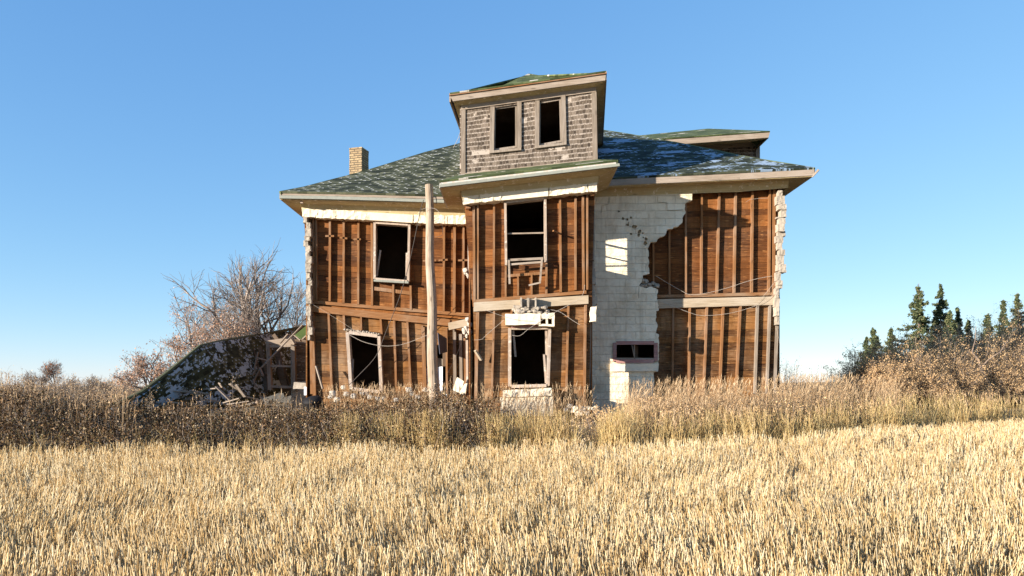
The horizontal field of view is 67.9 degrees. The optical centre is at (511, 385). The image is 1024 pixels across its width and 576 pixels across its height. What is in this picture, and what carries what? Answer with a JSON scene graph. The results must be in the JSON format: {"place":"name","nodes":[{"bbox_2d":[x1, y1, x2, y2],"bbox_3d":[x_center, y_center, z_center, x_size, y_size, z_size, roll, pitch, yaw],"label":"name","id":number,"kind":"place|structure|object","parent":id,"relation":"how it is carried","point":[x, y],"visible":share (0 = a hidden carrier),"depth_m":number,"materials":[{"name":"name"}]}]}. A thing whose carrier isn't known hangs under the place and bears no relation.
{"place":"outdoors","nodes":[
{"label":"outdoors","id":0,"kind":"place"},
{"bbox_2d":[0,382,1023,575],"bbox_3d":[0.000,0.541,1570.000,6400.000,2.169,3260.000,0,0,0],"label":"ground","id":1,"kind":"structure","parent":0,"point":[279,395],"depth_m":16.95,"materials":[{"name":"soil"}]},
{"bbox_2d":[0,365,21,394],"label":"weedy shrub","id":2,"kind":"object","parent":1,"relation":"on","point":[6,380],"visible":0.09,"depth_m":30.17,"materials":[{"name":"brown plant"}]},
{"bbox_2d":[0,367,43,412],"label":"weedy shrub","id":3,"kind":"object","parent":1,"relation":"on","point":[10,377],"visible":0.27,"depth_m":30.13,"materials":[{"name":"brown plant"}]},
{"bbox_2d":[6,377,44,394],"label":"shrub","id":4,"kind":"object","parent":1,"relation":"on","point":[23,384],"visible":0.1,"depth_m":53.14,"materials":[{"name":"brown plant"}]},
{"bbox_2d":[20,369,39,385],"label":"distant tree","id":5,"kind":"object","parent":1,"relation":"on","point":[28,379],"visible":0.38,"depth_m":99.53,"materials":[{"name":"brown plant"}]},
{"bbox_2d":[12,382,59,410],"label":"weedy shrub","id":6,"kind":"object","parent":1,"relation":"on","point":[40,392],"visible":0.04,"depth_m":32.23,"materials":[{"name":"brown plant"}]},
{"bbox_2d":[11,371,74,399],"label":"shrub","id":7,"kind":"object","parent":1,"relation":"on","point":[55,387],"visible":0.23,"depth_m":51.99,"materials":[{"name":"brown plant"}]},
{"bbox_2d":[34,376,52,387],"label":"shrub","id":8,"kind":"object","parent":1,"relation":"on","point":[44,378],"visible":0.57,"depth_m":96.97,"materials":[{"name":"brown plant"}]},
{"bbox_2d":[24,359,64,386],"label":"distant tree","id":9,"kind":"object","parent":1,"relation":"on","point":[51,370],"visible":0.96,"depth_m":94.31,"materials":[{"name":"brown plant"}]},
{"bbox_2d":[35,381,89,412],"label":"weedy shrub","id":10,"kind":"object","parent":1,"relation":"on","point":[72,397],"visible":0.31,"depth_m":30.96,"materials":[{"name":"brown plant"}]},
{"bbox_2d":[40,373,95,391],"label":"shrub","id":11,"kind":"object","parent":1,"relation":"on","point":[62,381],"visible":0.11,"depth_m":56.98,"materials":[{"name":"brown plant"}]},
{"bbox_2d":[52,375,107,401],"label":"shrub","id":12,"kind":"object","parent":1,"relation":"on","point":[80,388],"visible":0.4,"depth_m":52.73,"materials":[{"name":"brown plant"}]},
{"bbox_2d":[61,378,106,406],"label":"weedy shrub","id":13,"kind":"object","parent":1,"relation":"on","point":[102,391],"visible":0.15,"depth_m":32.91,"materials":[{"name":"brown plant"}]},
{"bbox_2d":[81,391,108,407],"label":"weedy shrub","id":14,"kind":"object","parent":1,"relation":"on","point":[97,398],"visible":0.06,"depth_m":31.89,"materials":[{"name":"brown plant"}]},
{"bbox_2d":[89,374,101,385],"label":"distant tree","id":15,"kind":"object","parent":1,"relation":"on","point":[91,381],"visible":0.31,"depth_m":89.82,"materials":[{"name":"brown plant"}]},
{"bbox_2d":[76,374,118,398],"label":"shrub","id":16,"kind":"object","parent":1,"relation":"on","point":[90,385],"visible":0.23,"depth_m":53.62,"materials":[{"name":"brown plant"}]},
{"bbox_2d":[93,379,135,404],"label":"weedy shrub","id":17,"kind":"object","parent":1,"relation":"on","point":[109,385],"visible":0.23,"depth_m":29.78,"materials":[{"name":"brown plant"}]},
{"bbox_2d":[97,379,148,399],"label":"shrub","id":18,"kind":"object","parent":1,"relation":"on","point":[143,386],"visible":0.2,"depth_m":52.25,"materials":[{"name":"brown plant"}]},
{"bbox_2d":[104,339,176,392],"bbox_3d":[-17.175,-0.469,35.803,2.917,3.420,3.112,0,0,0],"label":"autumn tree","id":19,"kind":"object","parent":1,"relation":"on","point":[135,376],"visible":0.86,"depth_m":35.67,"materials":[{"name":"brown plant"}]},
{"bbox_2d":[145,384,159,422],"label":"weed stalk","id":20,"kind":"object","parent":1,"relation":"on","point":[151,401],"visible":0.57,"depth_m":20.99,"materials":[{"name":"brown plant"}]},
{"bbox_2d":[88,325,305,422],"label":"collapsed wing","id":21,"kind":"structure","parent":1,"relation":"on","point":[268,364],"depth_m":25.57,"materials":[{"name":"grey wood"}]},
{"bbox_2d":[183,396,197,399],"bbox_3d":[-10.080,0.388,23.431,0.751,0.141,0.216,0,0,-14],"label":"board","id":22,"kind":"object","parent":21,"relation":"on","point":[190,398],"visible":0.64,"depth_m":23.42,"materials":[{"name":"grey wood"}]},
{"bbox_2d":[173,391,209,393],"bbox_3d":[-9.733,0.194,23.050,1.082,0.120,0.104,0,0,-13],"label":"board","id":23,"kind":"object","parent":21,"relation":"on","point":[189,392],"visible":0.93,"depth_m":23.00,"materials":[{"name":"grey wood"}]},
{"bbox_2d":[199,398,220,402],"bbox_3d":[-9.253,0.442,23.291,0.590,0.141,0.202,0,0,-33],"label":"board","id":24,"kind":"object","parent":21,"relation":"on","point":[210,400],"visible":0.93,"depth_m":23.25,"materials":[{"name":"grey wood"}]},
{"bbox_2d":[227,401,250,405],"bbox_3d":[-8.172,0.515,22.749,0.676,0.156,0.215,0,0,0],"label":"board","id":25,"kind":"object","parent":21,"relation":"on","point":[239,403],"visible":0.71,"depth_m":22.66,"materials":[{"name":"grey wood"}]},
{"bbox_2d":[235,384,245,396],"bbox_3d":[-8.197,0.146,22.939,0.104,0.396,0.347,0,0,35],"label":"board","id":26,"kind":"object","parent":21,"relation":"on","point":[240,390],"visible":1,"depth_m":22.92,"materials":[{"name":"beige wood"}]},
{"bbox_2d":[236,403,256,408],"bbox_3d":[-8.213,0.618,23.468,0.626,0.216,0.178,0,0,-3],"label":"board","id":27,"kind":"object","parent":21,"relation":"on","point":[251,405],"visible":0.5,"depth_m":23.43,"materials":[{"name":"grey wood"}]},
{"bbox_2d":[266,343,296,389],"bbox_3d":[-8.181,-0.686,26.980,1.054,1.661,0.200,0,0,0],"label":"window frame","id":28,"kind":"structure","parent":21,"relation":"in","point":[293,365],"depth_m":26.89,"materials":[{"name":"grey wood"}]},
{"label":"board","id":29,"kind":"object","parent":21,"relation":"on","visible":0},
{"bbox_2d":[215,386,230,399],"bbox_3d":[-8.718,0.217,22.927,0.440,0.445,0.162,0,0,-7],"label":"board","id":30,"kind":"object","parent":29,"relation":"on","point":[221,392],"visible":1,"depth_m":22.89,"materials":[{"name":"grey wood"}]},
{"bbox_2d":[144,287,254,377],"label":"autumn tree","id":31,"kind":"object","parent":1,"relation":"on","point":[178,349],"visible":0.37,"depth_m":41.17,"materials":[{"name":"brown plant"}]},
{"bbox_2d":[172,277,269,340],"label":"bare tree","id":32,"kind":"object","parent":1,"relation":"on","point":[203,318],"visible":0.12,"depth_m":52.43,"materials":[{"name":"brown plant"}]},
{"bbox_2d":[176,306,274,357],"bbox_3d":[-14.978,-1.544,39.407,4.524,5.492,4.900,0,0,0],"label":"autumn tree","id":33,"kind":"object","parent":1,"relation":"on","point":[238,331],"visible":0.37,"depth_m":39.28,"materials":[{"name":"brown plant"}]},
{"bbox_2d":[220,374,241,422],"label":"weed stalk","id":34,"kind":"object","parent":1,"relation":"on","point":[232,391],"visible":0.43,"depth_m":20.98,"materials":[{"name":"brown plant"}]},
{"bbox_2d":[162,240,301,404],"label":"bare tree","id":35,"kind":"object","parent":1,"relation":"on","point":[245,297],"visible":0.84,"depth_m":42.78,"materials":[{"name":"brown plant"}]},
{"bbox_2d":[1,374,496,446],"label":"weed stalks","id":36,"kind":"object","parent":1,"relation":"on","point":[77,407],"visible":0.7,"depth_m":17.83,"materials":[{"name":"brown plant"}]},
{"bbox_2d":[0,379,513,456],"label":"rose thicket","id":37,"kind":"object","parent":1,"relation":"on","point":[269,422],"visible":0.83,"depth_m":17.20,"materials":[{"name":"brown plant"}]},
{"bbox_2d":[224,275,305,331],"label":"bare tree","id":38,"kind":"object","parent":1,"relation":"on","point":[297,309],"visible":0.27,"depth_m":49.92,"materials":[{"name":"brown plant"}]},
{"bbox_2d":[302,395,324,417],"bbox_3d":[-5.851,0.678,22.535,0.612,0.802,0.711,0,0,44],"label":"drum","id":39,"kind":"object","parent":1,"relation":"on","point":[317,399],"visible":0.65,"depth_m":22.29,"materials":[{"name":"metal"}]},
{"bbox_2d":[329,390,336,396],"bbox_3d":[-5.329,0.234,22.597,0.217,0.209,0.216,0,0,0],"label":"stone","id":40,"kind":"object","parent":1,"relation":"on","point":[333,392],"visible":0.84,"depth_m":22.52,"materials":[{"name":"white stone"}]},
{"bbox_2d":[348,184,442,414],"bbox_3d":[-3.541,-2.306,22.875,3.435,7.209,0.524,0,0,28],"label":"utility pole","id":41,"kind":"object","parent":1,"relation":"on","point":[432,366],"visible":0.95,"depth_m":22.19,"materials":[{"name":"brown wood"}]},
{"bbox_2d":[320,380,595,425],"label":"wall foot grass","id":42,"kind":"structure","parent":1,"relation":"on","point":[357,390],"depth_m":21.22,"materials":[{"name":"brown plant"}]},
{"bbox_2d":[4,407,944,458],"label":"edge grass","id":43,"kind":"structure","parent":1,"relation":"on","point":[437,442],"depth_m":16.32,"materials":[{"name":"beige plant"}]},
{"bbox_2d":[325,406,643,454],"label":"tall grass clumps","id":44,"kind":"object","parent":1,"relation":"on","point":[528,429],"visible":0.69,"depth_m":16.41,"materials":[{"name":"beige plant"}]},
{"bbox_2d":[0,417,1023,575],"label":"stubble","id":45,"kind":"object","parent":1,"relation":"on","point":[806,550],"visible":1,"depth_m":8.45,"materials":[{"name":"beige plant"}]},
{"bbox_2d":[484,412,604,451],"bbox_3d":[0.966,1.064,17.993,3.322,0.803,4.134,0,0,0],"label":"weed thicket","id":46,"kind":"object","parent":1,"relation":"on","point":[584,437],"visible":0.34,"depth_m":17.93,"materials":[{"name":"beige plant"}]},
{"bbox_2d":[279,71,818,421],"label":"abandoned house","id":47,"kind":"structure","parent":1,"relation":"on","point":[575,242],"depth_m":23.73,"materials":[{"name":"brown wood"}]},
{"bbox_2d":[293,382,305,388],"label":"stone block","id":48,"kind":"structure","parent":47,"relation":"on","point":[299,385],"depth_m":24.20,"materials":[{"name":"beige stone"}]},
{"bbox_2d":[315,366,323,388],"bbox_3d":[-5.931,-0.266,23.400,0.374,0.726,0.067,0,0,38],"label":"board","id":49,"kind":"object","parent":47,"relation":"on","point":[319,377],"visible":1,"depth_m":23.38,"materials":[{"name":"grey wood"}]},
{"bbox_2d":[346,331,383,393],"bbox_3d":[-4.621,-0.744,23.890,1.163,1.963,0.320,0,0,0],"label":"window frame","id":50,"kind":"structure","parent":47,"relation":"in","point":[350,361],"depth_m":23.76,"materials":[{"name":"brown wood"}]},
{"bbox_2d":[373,221,410,283],"bbox_3d":[-3.758,-4.176,23.875,1.163,1.953,0.350,0,0,0],"label":"window frame","id":51,"kind":"structure","parent":47,"relation":"in","point":[375,267],"depth_m":23.76,"materials":[{"name":"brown wood"}]},
{"bbox_2d":[453,378,463,392],"bbox_3d":[-1.559,-0.010,22.160,0.326,0.491,0.133,0,0,0],"label":"stone slab","id":52,"kind":"object","parent":47,"relation":"on","point":[459,383],"depth_m":22.10,"materials":[{"name":"white stone"}]},
{"bbox_2d":[460,383,466,393],"bbox_3d":[-1.393,0.081,21.951,0.210,0.328,0.112,0,0,0],"label":"stone slab","id":53,"kind":"object","parent":47,"relation":"attached to","point":[464,388],"depth_m":21.90,"materials":[{"name":"white stone"}]},
{"bbox_2d":[504,197,546,285],"bbox_3d":[0.394,-4.121,21.735,1.244,2.577,0.430,0,0,0],"label":"window frame","id":54,"kind":"structure","parent":47,"relation":"in","point":[512,202],"depth_m":21.68,"materials":[{"name":"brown wood"}]},
{"bbox_2d":[508,325,550,387],"bbox_3d":[0.502,-0.846,21.800,1.232,1.806,0.300,0,0,0],"label":"window frame","id":55,"kind":"structure","parent":47,"relation":"in","point":[522,327],"depth_m":21.68,"materials":[{"name":"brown wood"}]},
{"bbox_2d":[613,341,657,362],"bbox_3d":[3.837,-1.057,23.665,1.393,0.685,0.130,0,0,0],"label":"window frame","id":56,"kind":"structure","parent":47,"relation":"in","point":[618,360],"depth_m":23.63,"materials":[{"name":"red wood"}]},
{"bbox_2d":[578,386,896,443],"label":"weeds","id":57,"kind":"object","parent":1,"relation":"on","point":[696,407],"visible":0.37,"depth_m":18.91,"materials":[{"name":"brown plant"}]},
{"bbox_2d":[617,371,908,439],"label":"feather grass","id":58,"kind":"structure","parent":1,"relation":"on","point":[715,391],"depth_m":20.34,"materials":[{"name":"beige plant"}]},
{"bbox_2d":[769,357,806,399],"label":"bare shrub","id":59,"kind":"object","parent":1,"relation":"on","point":[789,377],"visible":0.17,"depth_m":24.46,"materials":[{"name":"beige plant"}]},
{"bbox_2d":[596,385,1023,452],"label":"tall grass","id":60,"kind":"structure","parent":1,"relation":"on","point":[955,412],"depth_m":18.99,"materials":[{"name":"beige plant"}]},
{"bbox_2d":[790,365,839,410],"bbox_3d":[10.095,0.116,25.520,1.923,1.602,1.740,0,0,19],"label":"bare shrub","id":61,"kind":"object","parent":1,"relation":"on","point":[812,384],"visible":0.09,"depth_m":25.40,"materials":[{"name":"brown plant"}]},
{"bbox_2d":[818,366,870,402],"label":"bare shrub","id":62,"kind":"object","parent":1,"relation":"on","point":[839,382],"visible":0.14,"depth_m":26.10,"materials":[{"name":"brown plant"}]},
{"bbox_2d":[837,383,864,410],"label":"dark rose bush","id":63,"kind":"object","parent":1,"relation":"on","point":[854,394],"visible":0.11,"depth_m":25.30,"materials":[{"name":"brown plant"}]},
{"bbox_2d":[856,336,869,370],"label":"spruce tree","id":64,"kind":"object","parent":1,"relation":"on","point":[864,343],"visible":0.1,"depth_m":82.42,"materials":[{"name":"green plant"}]},
{"bbox_2d":[823,342,917,400],"bbox_3d":[12.930,-0.415,27.366,3.328,2.644,3.466,0,0,0],"label":"scrub bush","id":65,"kind":"object","parent":1,"relation":"on","point":[860,361],"visible":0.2,"depth_m":26.92,"materials":[{"name":"brown plant"}]},
{"bbox_2d":[863,327,881,367],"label":"spruce tree","id":66,"kind":"object","parent":1,"relation":"on","point":[873,332],"visible":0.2,"depth_m":77.27,"materials":[{"name":"green plant"}]},
{"bbox_2d":[848,354,929,409],"bbox_3d":[12.982,-0.146,26.616,2.768,2.075,2.899,0,0,0],"label":"scrub bush","id":67,"kind":"object","parent":1,"relation":"on","point":[912,386],"visible":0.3,"depth_m":26.08,"materials":[{"name":"brown plant"}]},
{"bbox_2d":[882,327,901,364],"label":"spruce tree","id":68,"kind":"object","parent":1,"relation":"on","point":[890,332],"visible":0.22,"depth_m":74.89,"materials":[{"name":"green plant"}]},
{"bbox_2d":[852,324,949,404],"bbox_3d":[14.146,-0.665,28.149,3.733,3.217,3.868,0,0,32],"label":"scrub bush","id":69,"kind":"object","parent":1,"relation":"on","point":[907,355],"visible":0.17,"depth_m":27.51,"materials":[{"name":"brown plant"}]},
{"bbox_2d":[894,286,940,369],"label":"spruce tree","id":70,"kind":"object","parent":1,"relation":"on","point":[917,314],"visible":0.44,"depth_m":74.84,"materials":[{"name":"green plant"}]},
{"bbox_2d":[887,349,964,409],"bbox_3d":[14.569,-0.256,27.593,3.115,2.346,3.228,0,0,24],"label":"scrub bush","id":71,"kind":"object","parent":1,"relation":"on","point":[942,386],"visible":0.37,"depth_m":26.77,"materials":[{"name":"brown plant"}]},
{"bbox_2d":[868,314,994,398],"bbox_3d":[16.131,-0.963,29.471,4.595,3.818,4.618,0,0,0],"label":"scrub bush","id":72,"kind":"object","parent":1,"relation":"on","point":[945,356],"visible":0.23,"depth_m":28.89,"materials":[{"name":"brown plant"}]},
{"bbox_2d":[924,283,963,358],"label":"spruce tree","id":73,"kind":"object","parent":1,"relation":"on","point":[940,305],"visible":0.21,"depth_m":77.33,"materials":[{"name":"green plant"}]},
{"bbox_2d":[939,310,963,354],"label":"spruce tree","id":74,"kind":"object","parent":1,"relation":"on","point":[949,318],"visible":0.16,"depth_m":74.84,"materials":[{"name":"green plant"}]},
{"bbox_2d":[952,306,963,344],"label":"spruce tree","id":75,"kind":"object","parent":1,"relation":"on","point":[958,319],"visible":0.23,"depth_m":79.86,"materials":[{"name":"green plant"}]},
{"bbox_2d":[928,353,999,408],"bbox_3d":[16.584,-0.210,28.851,3.348,2.221,3.377,0,0,28],"label":"scrub bush","id":76,"kind":"object","parent":1,"relation":"on","point":[974,384],"visible":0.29,"depth_m":28.04,"materials":[{"name":"brown plant"}]},
{"bbox_2d":[910,315,1022,401],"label":"scrub bush","id":77,"kind":"object","parent":1,"relation":"on","point":[980,350],"visible":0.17,"depth_m":30.40,"materials":[{"name":"brown plant"}]},
{"bbox_2d":[960,320,973,354],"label":"spruce tree","id":78,"kind":"object","parent":1,"relation":"on","point":[967,325],"visible":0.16,"depth_m":77.35,"materials":[{"name":"green plant"}]},
{"bbox_2d":[944,310,1023,394],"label":"scrub bush","id":79,"kind":"object","parent":1,"relation":"on","point":[1013,356],"visible":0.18,"depth_m":31.45,"materials":[{"name":"brown plant"}]},
{"bbox_2d":[977,313,993,353],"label":"spruce tree","id":80,"kind":"object","parent":1,"relation":"on","point":[987,316],"visible":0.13,"depth_m":77.35,"materials":[{"name":"green plant"}]},
{"bbox_2d":[955,344,1023,407],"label":"scrub bush","id":81,"kind":"object","parent":1,"relation":"on","point":[1001,380],"visible":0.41,"depth_m":29.37,"materials":[{"name":"brown plant"}]},
{"bbox_2d":[971,330,1007,398],"bbox_3d":[18.149,-0.896,28.913,0.594,2.869,1.107,0,0,-42],"label":"leaning tree","id":82,"kind":"object","parent":1,"relation":"on","point":[978,360],"visible":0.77,"depth_m":28.90,"materials":[{"name":"brown plant"}]},
{"bbox_2d":[971,293,1023,373],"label":"scrub bush","id":83,"kind":"object","parent":1,"relation":"on","point":[1018,335],"visible":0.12,"depth_m":32.80,"materials":[{"name":"brown plant"}]},
{"bbox_2d":[978,297,1023,364],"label":"scrub bush","id":84,"kind":"object","parent":1,"relation":"on","point":[1011,331],"visible":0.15,"depth_m":33.71,"materials":[{"name":"brown plant"}]},
{"bbox_2d":[981,342,1023,406],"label":"scrub bush","id":85,"kind":"object","parent":1,"relation":"on","point":[1021,373],"visible":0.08,"depth_m":30.43,"materials":[{"name":"brown plant"}]},
{"bbox_2d":[993,300,1013,353],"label":"spruce tree","id":86,"kind":"object","parent":1,"relation":"on","point":[1003,302],"visible":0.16,"depth_m":74.89,"materials":[{"name":"green plant"}]},
{"bbox_2d":[1009,293,1023,352],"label":"spruce tree","id":87,"kind":"object","parent":1,"relation":"on","point":[1017,300],"visible":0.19,"depth_m":77.34,"materials":[{"name":"green plant"}]},
{"bbox_2d":[0,0,1023,385],"label":"sky","id":88,"kind":"structure","parent":0,"point":[141,141],"materials":[{"name":"blue"}]}
]}

